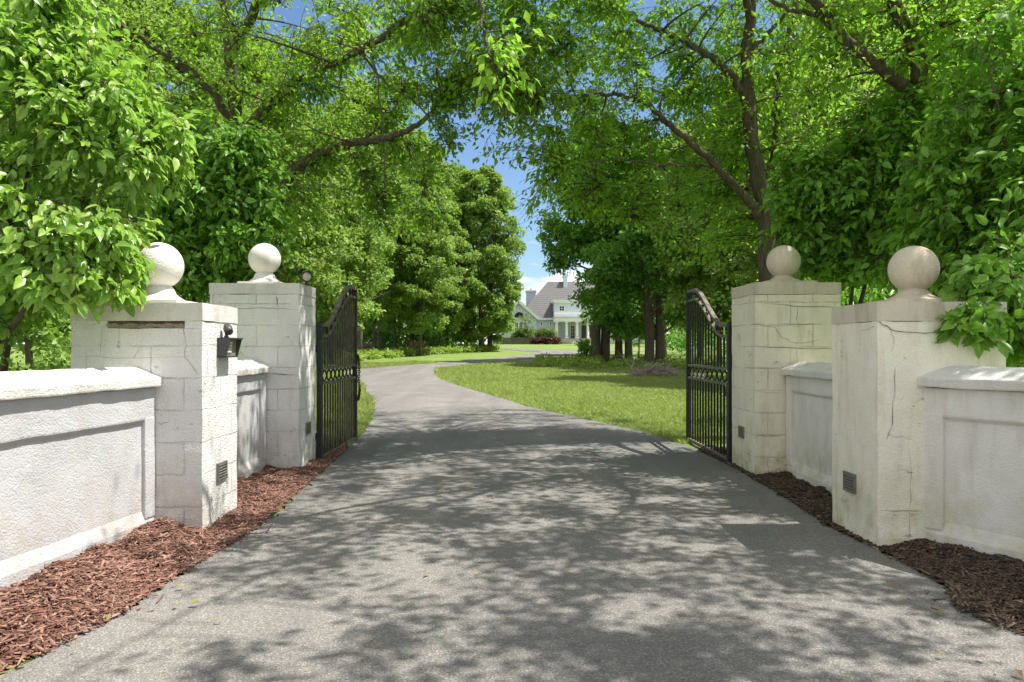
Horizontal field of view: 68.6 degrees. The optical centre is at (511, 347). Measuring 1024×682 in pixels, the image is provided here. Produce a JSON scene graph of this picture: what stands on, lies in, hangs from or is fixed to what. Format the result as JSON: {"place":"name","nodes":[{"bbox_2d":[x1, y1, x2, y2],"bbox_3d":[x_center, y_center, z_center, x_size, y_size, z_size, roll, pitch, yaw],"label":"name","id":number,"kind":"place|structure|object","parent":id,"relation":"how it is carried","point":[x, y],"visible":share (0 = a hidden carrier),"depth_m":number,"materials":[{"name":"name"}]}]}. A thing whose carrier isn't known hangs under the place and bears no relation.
{"place":"outdoors","nodes":[
{"label":"outdoors","id":0,"kind":"place"},
{"bbox_2d":[16,0,801,343],"label":"sky","id":1,"kind":"structure","parent":0,"point":[534,277],"materials":[{"name":"blue"}]},
{"bbox_2d":[0,344,965,674],"bbox_3d":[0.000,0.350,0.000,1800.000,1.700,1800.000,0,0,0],"label":"lawn","id":2,"kind":"structure","parent":0,"point":[460,356],"depth_m":59.16,"materials":[{"name":"green plant"}]},
{"bbox_2d":[0,108,131,370],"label":"woodland tree","id":3,"kind":"object","parent":2,"relation":"on","point":[28,350],"visible":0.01,"depth_m":21.89,"materials":[{"name":"green plant"}]},
{"bbox_2d":[0,0,203,371],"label":"dogwood shrub","id":4,"kind":"object","parent":2,"relation":"on","point":[69,249],"visible":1,"depth_m":4.46,"materials":[{"name":"green plant"}]},
{"bbox_2d":[8,294,203,370],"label":"undergrowth","id":5,"kind":"object","parent":2,"relation":"on","point":[53,346],"visible":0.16,"depth_m":20.41,"materials":[{"name":"green plant"}]},
{"bbox_2d":[38,85,199,315],"bbox_3d":[-13.076,-3.792,24.935,6.396,10.438,6.074,0,0,4],"label":"woodland tree","id":6,"kind":"object","parent":2,"relation":"on","point":[136,219],"depth_m":25.83,"materials":[{"name":"green plant"}]},
{"bbox_2d":[90,0,191,207],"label":"woodland tree","id":7,"kind":"object","parent":2,"relation":"on","point":[136,7],"visible":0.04,"depth_m":31.79,"materials":[{"name":"green plant"}]},
{"bbox_2d":[0,441,349,672],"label":"wood chips","id":8,"kind":"object","parent":2,"relation":"on","point":[120,567],"visible":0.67,"depth_m":3.83,"materials":[{"name":"red wood"}]},
{"bbox_2d":[0,367,162,588],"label":"garden wall","id":9,"kind":"structure","parent":8,"relation":"in","point":[77,461],"depth_m":3.99,"materials":[{"name":"white paint"}]},
{"bbox_2d":[70,242,237,529],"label":"gate pillar","id":10,"kind":"structure","parent":8,"relation":"in","point":[168,335],"depth_m":4.72,"materials":[{"name":"white stone"}]},
{"bbox_2d":[217,338,242,357],"bbox_3d":[-1.899,0.003,5.060,0.097,0.133,0.218,0,0,0],"label":"intercom","id":11,"kind":"object","parent":10,"relation":"attached to","point":[228,347],"visible":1,"depth_m":4.96,"materials":[{"name":"black metal"}]},
{"bbox_2d":[223,323,232,337],"bbox_3d":[-1.902,-0.112,5.026,0.058,0.097,0.080,0,0,-33],"label":"spot lamp","id":12,"kind":"object","parent":11,"relation":"on","point":[227,328],"visible":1,"depth_m":5.01,"materials":[{"name":"black metal"}]},
{"bbox_2d":[237,360,269,477],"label":"garden wall","id":13,"kind":"structure","parent":8,"relation":"in","point":[251,416],"depth_m":6.76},
{"bbox_2d":[209,243,315,467],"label":"gate pillar","id":14,"kind":"structure","parent":8,"relation":"in","point":[276,325],"depth_m":7.14,"materials":[{"name":"white stone"}]},
{"bbox_2d":[298,269,312,284],"bbox_3d":[-2.008,-0.685,7.332,0.129,0.150,0.164,0,0,0],"label":"floodlight","id":15,"kind":"object","parent":14,"relation":"on","point":[306,276],"visible":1,"depth_m":7.30,"materials":[{"name":"metal"}]},
{"bbox_2d":[315,285,356,457],"bbox_3d":[-2.012,0.223,8.659,0.076,1.975,1.838,0,0,0],"label":"gate leaf","id":16,"kind":"object","parent":14,"relation":"attached to","point":[346,306],"visible":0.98,"depth_m":8.61,"materials":[{"name":"black metal"}]},
{"bbox_2d":[354,354,360,400],"bbox_3d":[-1.977,0.385,9.545,0.047,0.607,0.110,0,0,45],"label":"chain","id":17,"kind":"object","parent":16,"relation":"hanging from","point":[359,384],"visible":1,"depth_m":9.56,"materials":[{"name":"black metal"}]},
{"bbox_2d":[110,0,241,302],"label":"woodland tree","id":18,"kind":"object","parent":2,"relation":"on","point":[196,64],"visible":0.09,"depth_m":34.21,"materials":[{"name":"green plant"}]},
{"bbox_2d":[56,102,299,314],"bbox_3d":[-3.661,-0.737,8.212,2.725,3.997,1.823,0,0,0],"label":"dogwood shrub","id":19,"kind":"object","parent":2,"relation":"on","point":[232,226],"visible":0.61,"depth_m":7.76,"materials":[{"name":"green plant"}]},
{"bbox_2d":[175,31,339,301],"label":"woodland tree","id":20,"kind":"object","parent":2,"relation":"on","point":[197,95],"visible":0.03,"depth_m":41.12,"materials":[{"name":"green plant"}]},
{"bbox_2d":[191,94,365,328],"bbox_3d":[-10.131,-4.805,33.014,7.289,12.526,7.676,0,0,-15],"label":"woodland tree","id":21,"kind":"object","parent":2,"relation":"on","point":[323,274],"visible":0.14,"depth_m":31.97,"materials":[{"name":"green plant"}]},
{"bbox_2d":[81,0,533,273],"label":"overhanging tree","id":22,"kind":"object","parent":2,"relation":"on","point":[419,27],"visible":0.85,"depth_m":9.66,"materials":[{"name":"green plant"}]},
{"bbox_2d":[283,141,398,363],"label":"woodland tree","id":23,"kind":"object","parent":2,"relation":"on","point":[359,265],"visible":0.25,"depth_m":43.07,"materials":[{"name":"green plant"}]},
{"bbox_2d":[313,112,390,334],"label":"woodland tree","id":24,"kind":"object","parent":2,"relation":"on","point":[365,288],"visible":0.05,"depth_m":49.56,"materials":[{"name":"green plant"}]},
{"bbox_2d":[317,99,398,298],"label":"woodland tree","id":25,"kind":"object","parent":2,"relation":"on","point":[389,275],"visible":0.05,"depth_m":51.59,"materials":[{"name":"green plant"}]},
{"bbox_2d":[357,342,376,349],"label":"dry weeds","id":26,"kind":"object","parent":2,"relation":"on","point":[364,347],"visible":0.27,"depth_m":60.04,"materials":[{"name":"plant"}]},
{"bbox_2d":[321,76,416,349],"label":"woodland tree","id":27,"kind":"object","parent":2,"relation":"on","point":[353,99],"visible":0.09,"depth_m":57.51,"materials":[{"name":"green plant"}]},
{"bbox_2d":[362,252,397,348],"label":"woodland tree","id":28,"kind":"object","parent":2,"relation":"on","point":[382,300],"visible":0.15,"depth_m":59.48,"materials":[{"name":"green plant"}]},
{"bbox_2d":[315,304,462,352],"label":"undergrowth","id":29,"kind":"object","parent":2,"relation":"on","point":[388,338],"visible":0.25,"depth_m":69.02,"materials":[{"name":"green plant"}]},
{"bbox_2d":[384,234,416,347],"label":"woodland tree","id":30,"kind":"object","parent":2,"relation":"on","point":[394,324],"visible":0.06,"depth_m":65.48,"materials":[{"name":"green plant"}]},
{"bbox_2d":[366,148,436,348],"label":"woodland tree","id":31,"kind":"object","parent":2,"relation":"on","point":[379,339],"visible":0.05,"depth_m":62.14,"materials":[{"name":"green plant"}]},
{"bbox_2d":[323,343,500,360],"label":"undergrowth","id":32,"kind":"object","parent":2,"relation":"on","point":[379,353],"visible":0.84,"depth_m":61.51,"materials":[{"name":"green plant"}]},
{"bbox_2d":[405,340,434,354],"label":"dry weeds","id":33,"kind":"object","parent":2,"relation":"on","point":[415,344],"visible":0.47,"depth_m":62.85,"materials":[{"name":"plant"}]},
{"bbox_2d":[394,181,454,344],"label":"woodland tree","id":34,"kind":"object","parent":2,"relation":"on","point":[437,310],"depth_m":73.85,"materials":[{"name":"green plant"}]},
{"bbox_2d":[383,206,467,355],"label":"woodland tree","id":35,"kind":"object","parent":2,"relation":"on","point":[431,264],"visible":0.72,"depth_m":59.92,"materials":[{"name":"green plant"}]},
{"bbox_2d":[397,131,468,343],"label":"woodland tree","id":36,"kind":"object","parent":2,"relation":"on","point":[449,193],"visible":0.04,"depth_m":68.48,"materials":[{"name":"green plant"}]},
{"bbox_2d":[407,196,486,345],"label":"woodland tree","id":37,"kind":"object","parent":2,"relation":"on","point":[461,241],"visible":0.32,"depth_m":67.44,"materials":[{"name":"green plant"}]},
{"bbox_2d":[15,254,889,345],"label":"treeline","id":38,"kind":"object","parent":2,"relation":"on","point":[461,341],"depth_m":90.08,"materials":[{"name":"green plant"}]},
{"bbox_2d":[435,160,490,343],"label":"woodland tree","id":39,"kind":"object","parent":2,"relation":"on","point":[454,180],"visible":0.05,"depth_m":75.94,"materials":[{"name":"green plant"}]},
{"bbox_2d":[446,164,528,350],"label":"round tree","id":40,"kind":"object","parent":2,"relation":"on","point":[498,269],"visible":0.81,"depth_m":70.26,"materials":[{"name":"green plant"}]},
{"bbox_2d":[493,337,532,343],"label":"board fence","id":41,"kind":"object","parent":2,"relation":"on","point":[519,340],"visible":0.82,"depth_m":104.00,"materials":[{"name":"brown wood"}]},
{"bbox_2d":[315,360,725,446],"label":"grass","id":42,"kind":"structure","parent":2,"relation":"on","point":[605,390],"depth_m":19.37,"materials":[{"name":"green plant"}]},
{"bbox_2d":[518,314,536,343],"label":"ornamental tree","id":43,"kind":"object","parent":2,"relation":"on","point":[525,321],"visible":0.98,"depth_m":105.96,"materials":[{"name":"green plant"}]},
{"bbox_2d":[510,327,558,343],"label":"hedge","id":44,"kind":"object","parent":2,"relation":"on","point":[542,332],"visible":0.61,"depth_m":106.44,"materials":[{"name":"green plant"}]},
{"bbox_2d":[530,336,561,343],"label":"barberry hedge","id":45,"kind":"object","parent":2,"relation":"on","point":[546,340],"visible":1,"depth_m":103.52,"materials":[{"name":"brown plant"}]},
{"bbox_2d":[499,347,654,351],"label":"driveway loop","id":46,"kind":"object","parent":2,"relation":"on","point":[535,350],"visible":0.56,"depth_m":72.84,"materials":[{"name":"asphalt"}]},
{"bbox_2d":[502,273,655,343],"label":"house","id":47,"kind":"structure","parent":2,"relation":"on","point":[548,306],"depth_m":115.00,"materials":[{"name":"grey paint"}]},
{"bbox_2d":[515,312,522,316],"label":"arched window","id":48,"kind":"structure","parent":47,"relation":"in","point":[518,314],"depth_m":112.49,"materials":[{"name":"glass"}]},
{"bbox_2d":[559,306,564,310],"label":"window","id":49,"kind":"structure","parent":47,"relation":"in","point":[561,308],"depth_m":112.79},
{"bbox_2d":[570,325,574,338],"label":"door","id":50,"kind":"structure","parent":47,"relation":"in","point":[572,327],"depth_m":114.99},
{"bbox_2d":[582,325,591,337],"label":"garage door","id":51,"kind":"structure","parent":47,"relation":"in","point":[583,326],"depth_m":114.96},
{"bbox_2d":[574,339,594,357],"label":"shrub","id":52,"kind":"object","parent":2,"relation":"on","point":[585,347],"visible":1,"depth_m":44.78,"materials":[{"name":"green plant"}]},
{"bbox_2d":[578,309,590,338],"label":"ornamental tree","id":53,"kind":"object","parent":2,"relation":"on","point":[585,320],"visible":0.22,"depth_m":94.95,"materials":[{"name":"green plant"}]},
{"bbox_2d":[536,121,652,360],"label":"maple tree","id":54,"kind":"object","parent":2,"relation":"on","point":[570,243],"visible":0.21,"depth_m":49.20,"materials":[{"name":"green plant"}]},
{"bbox_2d":[567,220,665,358],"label":"maple tree","id":55,"kind":"object","parent":2,"relation":"on","point":[584,301],"visible":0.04,"depth_m":53.83,"materials":[{"name":"green plant"}]},
{"bbox_2d":[585,225,664,358],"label":"woodland tree","id":56,"kind":"object","parent":2,"relation":"on","point":[640,337],"visible":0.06,"depth_m":48.56,"materials":[{"name":"green plant"}]},
{"bbox_2d":[533,352,725,370],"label":"undergrowth","id":57,"kind":"object","parent":2,"relation":"on","point":[592,362],"visible":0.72,"depth_m":41.14,"materials":[{"name":"green plant"}]},
{"bbox_2d":[632,337,644,356],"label":"ornamental tree","id":58,"kind":"object","parent":2,"relation":"on","point":[637,344],"visible":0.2,"depth_m":57.99,"materials":[{"name":"green plant"}]},
{"bbox_2d":[618,346,685,376],"bbox_3d":[5.585,0.575,29.211,2.689,1.257,2.200,0,0,29],"label":"brush pile","id":59,"kind":"object","parent":2,"relation":"on","point":[657,371],"visible":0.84,"depth_m":29.11,"materials":[{"name":"plant"}]},
{"bbox_2d":[427,0,881,281],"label":"overhanging tree","id":60,"kind":"object","parent":2,"relation":"on","point":[743,154],"visible":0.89,"depth_m":9.31,"materials":[{"name":"green plant"}]},
{"bbox_2d":[579,137,730,364],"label":"maple tree","id":61,"kind":"object","parent":2,"relation":"on","point":[611,267],"visible":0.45,"depth_m":42.51,"materials":[{"name":"green plant"}]},
{"bbox_2d":[657,137,675,354],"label":"woodland tree","id":62,"kind":"object","parent":2,"relation":"on","point":[664,319],"depth_m":61.84,"materials":[{"name":"green plant"}]},
{"bbox_2d":[641,118,737,355],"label":"woodland tree","id":63,"kind":"object","parent":2,"relation":"on","point":[682,129],"visible":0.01,"depth_m":47.72,"materials":[{"name":"green plant"}]},
{"bbox_2d":[665,311,729,355],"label":"undergrowth","id":64,"kind":"object","parent":2,"relation":"on","point":[680,340],"visible":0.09,"depth_m":60.84,"materials":[{"name":"green plant"}]},
{"bbox_2d":[644,115,757,361],"bbox_3d":[10.567,-5.181,37.922,8.102,13.222,7.694,0,0,-25],"label":"woodland tree","id":65,"kind":"object","parent":2,"relation":"on","point":[681,271],"visible":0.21,"depth_m":37.57,"materials":[{"name":"green plant"}]},
{"bbox_2d":[676,62,788,309],"bbox_3d":[10.531,-5.795,34.030,5.475,14.326,5.113,0,0,-36],"label":"woodland tree","id":66,"kind":"object","parent":2,"relation":"on","point":[734,274],"visible":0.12,"depth_m":33.59,"materials":[{"name":"green plant"}]},
{"bbox_2d":[465,0,1023,133],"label":"overhanging tree","id":67,"kind":"object","parent":2,"relation":"on","point":[938,23],"visible":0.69,"depth_m":7.20,"materials":[{"name":"green plant"}]},
{"bbox_2d":[730,90,762,287],"bbox_3d":[14.169,-6.113,36.078,7.867,15.008,8.078,0,0,44],"label":"woodland tree","id":68,"kind":"object","parent":2,"relation":"on","point":[738,283],"depth_m":34.97,"materials":[{"name":"green plant"}]},
{"bbox_2d":[731,245,840,474],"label":"gate pillar","id":69,"kind":"structure","parent":2,"relation":"on","point":[781,319],"depth_m":6.87,"materials":[{"name":"stone"}]},
{"bbox_2d":[686,289,731,461],"bbox_3d":[2.247,0.245,8.574,0.076,1.930,1.908,0,0,0],"label":"gate leaf","id":70,"kind":"object","parent":69,"relation":"attached to","point":[713,333],"visible":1,"depth_m":8.52,"materials":[{"name":"black metal"}]},
{"bbox_2d":[706,277,899,394],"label":"undergrowth","id":71,"kind":"object","parent":2,"relation":"on","point":[871,296],"visible":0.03,"depth_m":14.38,"materials":[{"name":"green plant"}]},
{"bbox_2d":[700,28,907,296],"bbox_3d":[10.299,-4.790,26.072,7.676,12.526,7.289,0,0,-28],"label":"woodland tree","id":72,"kind":"object","parent":2,"relation":"on","point":[751,266],"visible":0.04,"depth_m":25.87,"materials":[{"name":"green plant"}]},
{"bbox_2d":[781,361,832,493],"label":"garden wall","id":73,"kind":"structure","parent":2,"relation":"on","point":[809,402],"depth_m":6.33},
{"bbox_2d":[790,0,832,132],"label":"woodland tree","id":74,"kind":"object","parent":2,"relation":"on","point":[806,7],"depth_m":27.99,"materials":[{"name":"green plant"}]},
{"bbox_2d":[756,81,958,304],"bbox_3d":[3.575,-0.683,7.631,2.151,3.890,2.063,0,0,0],"label":"dogwood shrub","id":75,"kind":"object","parent":2,"relation":"on","point":[834,230],"visible":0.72,"depth_m":7.42,"materials":[{"name":"green plant"}]},
{"bbox_2d":[698,446,1023,634],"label":"mulch bed","id":76,"kind":"object","parent":2,"relation":"on","point":[943,583],"visible":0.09,"depth_m":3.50,"materials":[{"name":"wood"}]},
{"bbox_2d":[763,0,1021,305],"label":"woodland tree","id":77,"kind":"object","parent":2,"relation":"on","point":[842,115],"visible":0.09,"depth_m":20.93,"materials":[{"name":"green plant"}]},
{"bbox_2d":[831,246,1006,551],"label":"gate pillar","id":78,"kind":"structure","parent":2,"relation":"on","point":[887,353],"depth_m":4.40,"materials":[{"name":"stone"}]},
{"bbox_2d":[881,0,1023,185],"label":"woodland tree","id":79,"kind":"object","parent":2,"relation":"on","point":[951,62],"visible":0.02,"depth_m":18.50,"materials":[{"name":"green plant"}]},
{"bbox_2d":[885,0,1023,367],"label":"dogwood shrub","id":80,"kind":"object","parent":2,"relation":"on","point":[965,225],"visible":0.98,"depth_m":5.48,"materials":[{"name":"green plant"}]},
{"bbox_2d":[917,366,1023,561],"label":"garden wall","id":81,"kind":"structure","parent":2,"relation":"on","point":[974,451],"depth_m":4.16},
{"bbox_2d":[0,351,1023,681],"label":"driveway","id":82,"kind":"structure","parent":0,"point":[658,563],"depth_m":3.72,"materials":[{"name":"grey asphalt"}]},
{"bbox_2d":[3,407,1022,676],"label":"leaf litter","id":83,"kind":"object","parent":82,"relation":"on","point":[479,571],"visible":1,"depth_m":3.41,"materials":[{"name":"plant"}]}
]}

